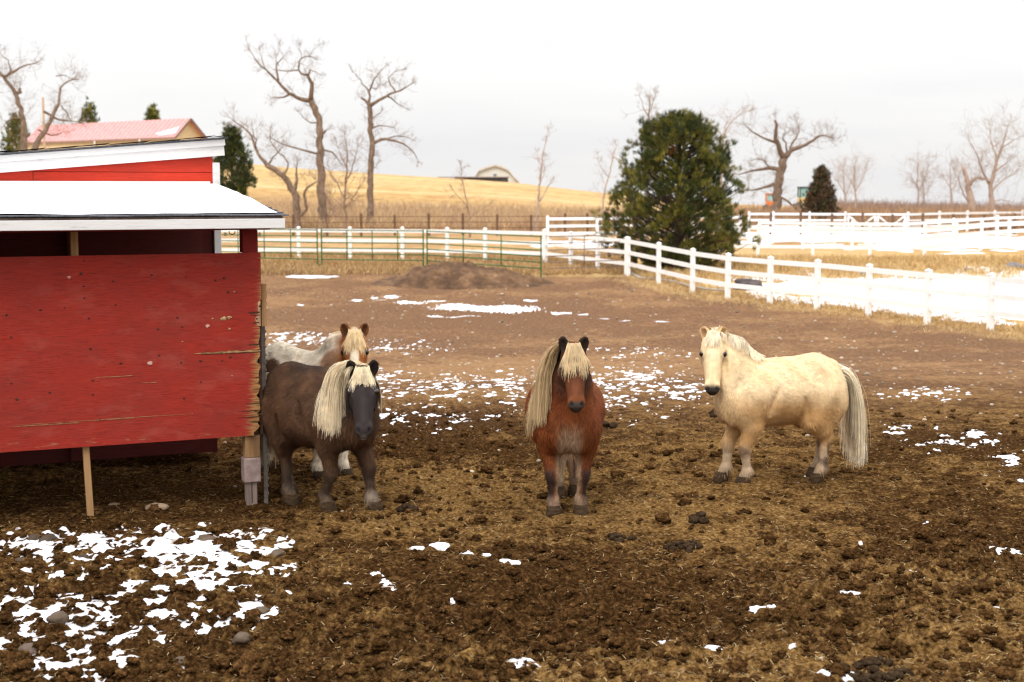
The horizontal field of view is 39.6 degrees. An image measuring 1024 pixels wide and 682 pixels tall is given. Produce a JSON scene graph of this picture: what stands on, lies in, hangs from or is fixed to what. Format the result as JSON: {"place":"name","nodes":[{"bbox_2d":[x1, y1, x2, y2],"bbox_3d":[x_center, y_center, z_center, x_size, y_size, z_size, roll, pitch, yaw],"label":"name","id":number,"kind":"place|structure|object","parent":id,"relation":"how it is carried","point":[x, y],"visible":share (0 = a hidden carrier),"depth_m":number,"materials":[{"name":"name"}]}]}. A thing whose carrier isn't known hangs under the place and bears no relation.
{"place":"outdoors","nodes":[
{"label":"outdoors","id":0,"kind":"place"},
{"bbox_2d":[42,97,45,148],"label":"utility pole","id":1,"kind":"object","parent":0,"point":[43,121],"visible":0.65,"depth_m":148.32,"materials":[{"name":"beige wood"}]},
{"bbox_2d":[0,164,1023,681],"bbox_3d":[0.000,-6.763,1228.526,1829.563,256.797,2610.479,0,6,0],"label":"ground","id":2,"kind":"structure","parent":0,"point":[676,322],"depth_m":9.98,"materials":[{"name":"brown soil"}]},
{"bbox_2d":[0,111,30,152],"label":"conifer tree","id":3,"kind":"object","parent":2,"relation":"on","point":[16,123],"visible":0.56,"depth_m":223.04,"materials":[{"name":"green plant"}]},
{"bbox_2d":[18,643,37,653],"bbox_3d":[-2.173,1.401,6.460,0.151,0.059,0.080,0,6,0],"label":"rock","id":4,"kind":"object","parent":2,"relation":"on","point":[28,647],"visible":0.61,"depth_m":6.43,"materials":[{"name":"beige stone"}]},
{"bbox_2d":[0,38,93,151],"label":"bare tree","id":5,"kind":"object","parent":2,"relation":"on","point":[24,134],"visible":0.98,"depth_m":87.50,"materials":[{"name":"brown plant"}]},
{"bbox_2d":[78,95,99,123],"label":"conifer tree","id":6,"kind":"object","parent":2,"relation":"on","point":[85,111],"visible":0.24,"depth_m":222.91,"materials":[{"name":"green plant"}]},
{"bbox_2d":[27,118,205,150],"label":"long barn","id":7,"kind":"structure","parent":2,"relation":"on","point":[132,131],"depth_m":205.10,"materials":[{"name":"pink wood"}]},
{"bbox_2d":[0,135,288,515],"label":"red barn","id":8,"kind":"structure","parent":2,"relation":"on","point":[129,335],"depth_m":9.29,"materials":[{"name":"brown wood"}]},
{"bbox_2d":[0,183,275,213],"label":"roof snow","id":9,"kind":"structure","parent":8,"relation":"on","point":[83,198],"depth_m":9.57,"materials":[{"name":"white snow"}]},
{"bbox_2d":[143,102,160,119],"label":"conifer tree","id":10,"kind":"object","parent":2,"relation":"on","point":[151,113],"visible":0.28,"depth_m":223.00,"materials":[{"name":"green plant"}]},
{"bbox_2d":[145,503,169,508],"bbox_3d":[-2.375,1.115,9.520,0.164,0.067,0.093,0,6,0],"label":"rock","id":11,"kind":"object","parent":2,"relation":"on","point":[163,505],"visible":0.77,"depth_m":9.49,"materials":[{"name":"beige stone"}]},
{"bbox_2d":[15,533,316,664],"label":"stones","id":12,"kind":"object","parent":2,"relation":"on","point":[62,617],"visible":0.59,"depth_m":7.08,"materials":[{"name":"grey stone"}]},
{"bbox_2d":[213,122,258,196],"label":"spruce tree","id":13,"kind":"object","parent":2,"relation":"on","point":[234,143],"visible":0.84,"depth_m":138.08,"materials":[{"name":"green plant"}]},
{"bbox_2d":[260,307,268,502],"bbox_3d":[-1.684,0.421,9.673,0.034,1.520,0.038,-3,7,-23],"label":"steel post","id":14,"kind":"object","parent":2,"relation":"on","point":[265,439],"visible":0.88,"depth_m":9.68,"materials":[{"name":"grey metal"}]},
{"bbox_2d":[221,229,317,265],"bbox_3d":[-10.370,-3.677,56.548,5.859,1.685,0.085,2,6,18],"label":"corral fence","id":15,"kind":"object","parent":2,"relation":"on","point":[264,241],"visible":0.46,"depth_m":56.05,"materials":[{"name":"green metal"}]},
{"bbox_2d":[221,97,322,228],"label":"bare tree","id":16,"kind":"object","parent":2,"relation":"on","point":[295,195],"visible":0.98,"depth_m":94.31,"materials":[{"name":"brown plant"}]},
{"bbox_2d":[244,33,345,225],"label":"bare tree","id":17,"kind":"object","parent":2,"relation":"on","point":[319,153],"visible":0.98,"depth_m":96.75,"materials":[{"name":"brown plant"}]},
{"bbox_2d":[256,323,368,478],"bbox_3d":[-1.562,0.419,10.800,1.440,1.194,0.507,5,8,42],"label":"pony","id":18,"kind":"object","parent":2,"relation":"on","point":[346,342],"visible":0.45,"depth_m":10.55},
{"bbox_2d":[254,360,383,511],"bbox_3d":[-1.297,0.599,9.608,1.427,1.047,0.609,5,8,41],"label":"pony","id":19,"kind":"object","parent":2,"relation":"on","point":[330,414],"visible":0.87,"depth_m":9.35},
{"bbox_2d":[305,168,363,235],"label":"bare tree","id":20,"kind":"object","parent":2,"relation":"on","point":[330,205],"visible":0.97,"depth_m":87.79,"materials":[{"name":"plant"}]},
{"bbox_2d":[309,121,372,234],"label":"bare tree","id":21,"kind":"object","parent":2,"relation":"on","point":[346,176],"visible":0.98,"depth_m":91.24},
{"bbox_2d":[321,229,423,265],"bbox_3d":[-5.434,-3.519,55.296,4.126,1.663,0.084,1,6,9],"label":"corral fence","id":22,"kind":"object","parent":2,"relation":"on","point":[372,248],"visible":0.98,"depth_m":55.25,"materials":[{"name":"green metal"}]},
{"bbox_2d":[221,226,543,259],"bbox_3d":[-6.008,-3.732,59.475,15.189,2.096,1.478,1,6,8],"label":"rail fence","id":23,"kind":"object","parent":2,"relation":"on","point":[403,240],"visible":0.61,"depth_m":59.86,"materials":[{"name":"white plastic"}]},
{"bbox_2d":[349,57,423,228],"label":"bare tree","id":24,"kind":"object","parent":2,"relation":"on","point":[371,161],"visible":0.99,"depth_m":97.96,"materials":[{"name":"brown plant"}]},
{"bbox_2d":[396,503,419,511],"bbox_3d":[-0.687,1.108,9.375,0.159,0.083,0.110,0,6,0],"label":"dung heap","id":25,"kind":"object","parent":2,"relation":"on","point":[402,507],"visible":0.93,"depth_m":9.34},
{"bbox_2d":[258,247,638,275],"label":"dead grass","id":26,"kind":"structure","parent":2,"relation":"on","point":[303,266],"depth_m":56.25,"materials":[{"name":"beige plant"}]},
{"bbox_2d":[259,192,658,231],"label":"brush","id":27,"kind":"object","parent":2,"relation":"on","point":[357,209],"visible":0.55,"depth_m":103.50,"materials":[{"name":"brown plant"}]},
{"bbox_2d":[370,260,555,288],"bbox_3d":[-1.673,-2.343,49.027,6.600,0.899,3.398,0,6,0],"label":"dirt mound","id":28,"kind":"object","parent":2,"relation":"on","point":[442,274],"visible":0.99,"depth_m":48.13,"materials":[{"name":"brown soil"}]},
{"bbox_2d":[441,159,502,237],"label":"bare tree","id":29,"kind":"object","parent":2,"relation":"on","point":[467,207],"visible":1,"depth_m":85.55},
{"bbox_2d":[439,176,508,181],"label":"shed","id":30,"kind":"structure","parent":2,"relation":"on","point":[498,178],"depth_m":254.38,"materials":[{"name":"grey wood"}]},
{"bbox_2d":[426,230,541,277],"bbox_3d":[-1.117,-3.216,52.928,5.919,1.736,0.082,6,8,42],"label":"corral fence","id":31,"kind":"object","parent":2,"relation":"on","point":[501,247],"visible":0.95,"depth_m":52.66,"materials":[{"name":"green metal"}]},
{"bbox_2d":[474,164,518,182],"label":"gambrel barn","id":32,"kind":"structure","parent":2,"relation":"on","point":[495,170],"depth_m":260.18,"materials":[{"name":"white paint"}]},
{"bbox_2d":[0,407,1023,681],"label":"mud clods","id":33,"kind":"object","parent":2,"relation":"on","point":[14,661],"visible":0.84,"depth_m":7.09,"materials":[{"name":"brown soil"}]},
{"bbox_2d":[0,232,1023,681],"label":"snow","id":34,"kind":"structure","parent":2,"relation":"on","point":[168,548],"depth_m":11.52,"materials":[{"name":"white snow"}]},
{"bbox_2d":[0,418,1023,681],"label":"straw","id":35,"kind":"object","parent":2,"relation":"on","point":[572,564],"visible":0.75,"depth_m":7.92,"materials":[{"name":"beige plant"}]},
{"bbox_2d":[525,120,556,230],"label":"bare tree","id":36,"kind":"object","parent":2,"relation":"on","point":[538,197],"visible":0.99,"depth_m":89.42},
{"bbox_2d":[524,336,605,515],"bbox_3d":[0.350,0.516,9.588,0.561,1.211,1.378,0,6,-2],"label":"pony","id":37,"kind":"object","parent":2,"relation":"on","point":[565,409],"visible":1,"depth_m":9.14},
{"bbox_2d":[543,229,627,275],"bbox_3d":[2.780,-3.164,54.867,0.150,2.171,6.461,-3,7,-27],"label":"rail fence","id":38,"kind":"object","parent":2,"relation":"on","point":[546,253],"visible":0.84,"depth_m":54.86,"materials":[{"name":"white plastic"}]},
{"bbox_2d":[548,235,619,268],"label":"pipe gate","id":39,"kind":"structure","parent":38,"relation":"attached to","point":[584,249],"depth_m":51.43,"materials":[{"name":"metal"}]},
{"bbox_2d":[583,137,627,231],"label":"bare tree","id":40,"kind":"object","parent":2,"relation":"on","point":[601,221],"visible":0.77,"depth_m":89.38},
{"bbox_2d":[602,421,617,428],"bbox_3d":[0.906,0.799,13.449,0.194,0.092,0.145,0,6,0],"label":"dung heap","id":41,"kind":"object","parent":2,"relation":"on","point":[611,425],"visible":0.72,"depth_m":13.41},
{"bbox_2d":[607,532,636,541],"bbox_3d":[0.659,1.193,8.645,0.160,0.058,0.148,-4,7,-34],"label":"dung heap","id":42,"kind":"object","parent":2,"relation":"on","point":[617,537],"visible":0.99,"depth_m":8.63,"materials":[{"name":"brown soil"}]},
{"bbox_2d":[223,285,1023,511],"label":"pebbles","id":43,"kind":"object","parent":2,"relation":"on","point":[646,402],"visible":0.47,"depth_m":27.29,"materials":[{"name":"stone"}]},
{"bbox_2d":[224,212,1023,236],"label":"wire fence","id":44,"kind":"object","parent":2,"relation":"on","point":[428,216],"visible":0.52,"depth_m":89.25,"materials":[{"name":"brown wood"}]},
{"bbox_2d":[620,85,662,240],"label":"bare tree","id":45,"kind":"object","parent":2,"relation":"on","point":[649,108],"visible":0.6,"depth_m":79.12,"materials":[{"name":"plant"}]},
{"bbox_2d":[546,215,741,240],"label":"rail fence","id":46,"kind":"object","parent":2,"relation":"on","point":[574,218],"visible":0.29,"depth_m":80.43,"materials":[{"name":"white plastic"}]},
{"bbox_2d":[588,106,762,271],"bbox_3d":[6.341,-5.691,54.529,6.616,6.552,5.849,2,6,15],"label":"pine tree","id":47,"kind":"object","parent":2,"relation":"on","point":[675,129],"visible":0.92,"depth_m":53.59,"materials":[{"name":"green plant"}]},
{"bbox_2d":[630,271,724,290],"bbox_3d":[4.955,-2.323,51.407,1.205,0.349,11.285,-2,6,-15],"label":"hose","id":48,"kind":"object","parent":2,"relation":"on","point":[632,273],"visible":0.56,"depth_m":48.40,"materials":[{"name":"rubber"}]},
{"bbox_2d":[663,539,702,552],"bbox_3d":[1.012,1.213,8.421,0.237,0.058,0.192,0,6,0],"label":"dung heap","id":49,"kind":"object","parent":2,"relation":"on","point":[689,546],"visible":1,"depth_m":8.40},
{"bbox_2d":[688,511,708,523],"bbox_3d":[1.194,1.134,9.123,0.133,0.077,0.128,0,6,0],"label":"dung heap","id":50,"kind":"object","parent":2,"relation":"on","point":[698,517],"visible":0.99,"depth_m":9.08,"materials":[{"name":"brown soil"}]},
{"bbox_2d":[708,409,715,417],"bbox_3d":[2.122,0.739,14.526,0.228,0.112,0.187,0,6,0],"label":"dung heap","id":51,"kind":"object","parent":2,"relation":"on","point":[711,413],"visible":0.23,"depth_m":14.45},
{"bbox_2d":[697,94,769,209],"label":"bare tree","id":52,"kind":"object","parent":2,"relation":"on","point":[730,122],"visible":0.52,"depth_m":87.05,"materials":[{"name":"brown plant"}]},
{"bbox_2d":[732,278,762,289],"bbox_3d":[7.839,-1.807,47.021,1.165,0.511,0.674,0,6,0],"label":"boulder","id":53,"kind":"object","parent":2,"relation":"on","point":[745,281],"visible":0.48,"depth_m":46.91,"materials":[{"name":"grey stone"}]},
{"bbox_2d":[762,193,772,208],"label":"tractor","id":54,"kind":"object","parent":2,"relation":"on","point":[769,200],"visible":0.3,"depth_m":148.70,"materials":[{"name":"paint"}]},
{"bbox_2d":[699,326,870,483],"bbox_3d":[2.011,0.453,10.487,1.360,1.177,0.508,-2,6,-14],"label":"pony","id":55,"kind":"object","parent":2,"relation":"on","point":[755,393],"visible":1,"depth_m":10.31},
{"bbox_2d":[728,103,847,216],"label":"bare tree","id":56,"kind":"object","parent":2,"relation":"on","point":[776,194],"visible":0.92,"depth_m":111.05,"materials":[{"name":"brown plant"}]},
{"bbox_2d":[748,211,846,232],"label":"rail fence","id":57,"kind":"object","parent":2,"relation":"on","point":[809,214],"visible":0.7,"depth_m":93.37,"materials":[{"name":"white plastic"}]},
{"bbox_2d":[794,187,807,210],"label":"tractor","id":58,"kind":"object","parent":2,"relation":"on","point":[800,192],"visible":0.41,"depth_m":138.52,"materials":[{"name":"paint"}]},
{"bbox_2d":[585,269,1023,341],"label":"dry grass","id":59,"kind":"structure","parent":2,"relation":"on","point":[786,301],"depth_m":40.97,"materials":[{"name":"beige plant"}]},
{"bbox_2d":[799,164,841,225],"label":"juniper tree","id":60,"kind":"object","parent":2,"relation":"on","point":[820,196],"visible":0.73,"depth_m":102.93,"materials":[{"name":"green plant"}]},
{"bbox_2d":[719,224,926,255],"bbox_3d":[13.635,-4.130,62.857,8.976,2.067,0.276,1,6,13],"label":"rail fence","id":61,"kind":"object","parent":2,"relation":"on","point":[813,237],"visible":0.77,"depth_m":62.63,"materials":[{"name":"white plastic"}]},
{"bbox_2d":[626,236,1023,329],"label":"rail fence","id":62,"kind":"object","parent":2,"relation":"on","point":[990,296],"visible":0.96,"depth_m":40.20,"materials":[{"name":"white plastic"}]},
{"bbox_2d":[641,251,1023,281],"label":"meadow grass","id":63,"kind":"structure","parent":2,"relation":"on","point":[971,261],"depth_m":55.12,"materials":[{"name":"beige plant"}]},
{"bbox_2d":[816,152,868,206],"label":"bare tree","id":64,"kind":"object","parent":2,"relation":"on","point":[844,188],"visible":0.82,"depth_m":154.05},
{"bbox_2d":[835,142,878,209],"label":"bare tree","id":65,"kind":"object","parent":2,"relation":"on","point":[854,175],"visible":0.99,"depth_m":149.06,"materials":[{"name":"plant"}]},
{"bbox_2d":[713,199,1023,230],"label":"dead brush","id":66,"kind":"object","parent":2,"relation":"on","point":[764,209],"visible":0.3,"depth_m":106.08,"materials":[{"name":"brown plant"}]},
{"bbox_2d":[839,656,913,681],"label":"dung heap","id":67,"kind":"object","parent":2,"relation":"on","point":[877,675],"visible":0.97,"depth_m":6.17,"materials":[{"name":"brown soil"}]},
{"bbox_2d":[758,215,1023,249],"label":"rail fence","id":68,"kind":"object","parent":2,"relation":"on","point":[803,223],"visible":0.78,"depth_m":70.79,"materials":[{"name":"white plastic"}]},
{"bbox_2d":[902,156,945,205],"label":"bare tree","id":69,"kind":"object","parent":2,"relation":"on","point":[924,194],"visible":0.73,"depth_m":164.08,"materials":[{"name":"brown plant"}]},
{"bbox_2d":[894,140,955,209],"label":"bare tree","id":70,"kind":"object","parent":2,"relation":"on","point":[916,183],"visible":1,"depth_m":158.62,"materials":[{"name":"brown plant"}]},
{"bbox_2d":[836,196,1023,211],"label":"thicket","id":71,"kind":"object","parent":2,"relation":"on","point":[887,205],"visible":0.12,"depth_m":155.30,"materials":[{"name":"brown plant"}]},
{"bbox_2d":[928,142,978,205],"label":"bare tree","id":72,"kind":"object","parent":2,"relation":"on","point":[949,185],"visible":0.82,"depth_m":169.13,"materials":[{"name":"brown plant"}]},
{"bbox_2d":[907,210,1023,231],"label":"rail fence","id":73,"kind":"object","parent":2,"relation":"on","point":[909,214],"visible":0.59,"depth_m":96.68,"materials":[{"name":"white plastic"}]},
{"bbox_2d":[847,213,905,226],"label":"field gate","id":74,"kind":"structure","parent":73,"relation":"attached to","point":[874,216],"depth_m":92.17,"materials":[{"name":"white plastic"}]},
{"bbox_2d":[944,148,1002,211],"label":"bare tree","id":75,"kind":"object","parent":2,"relation":"on","point":[969,197],"visible":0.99,"depth_m":133.01,"materials":[{"name":"brown plant"}]},
{"bbox_2d":[926,219,1023,253],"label":"rail fence","id":76,"kind":"object","parent":2,"relation":"on","point":[981,232],"visible":0.94,"depth_m":68.38,"materials":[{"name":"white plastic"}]},
{"bbox_2d":[955,99,1023,210],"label":"bare tree","id":77,"kind":"object","parent":2,"relation":"on","point":[991,189],"visible":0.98,"depth_m":133.98,"materials":[{"name":"plant"}]},
{"bbox_2d":[1004,262,1023,269],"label":"stone","id":78,"kind":"object","parent":2,"relation":"on","point":[1015,263],"visible":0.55,"depth_m":54.77,"materials":[{"name":"grey stone"}]},
{"bbox_2d":[0,0,1023,206],"label":"sky","id":79,"kind":"structure","parent":0,"point":[898,74],"materials":[{"name":"white"}]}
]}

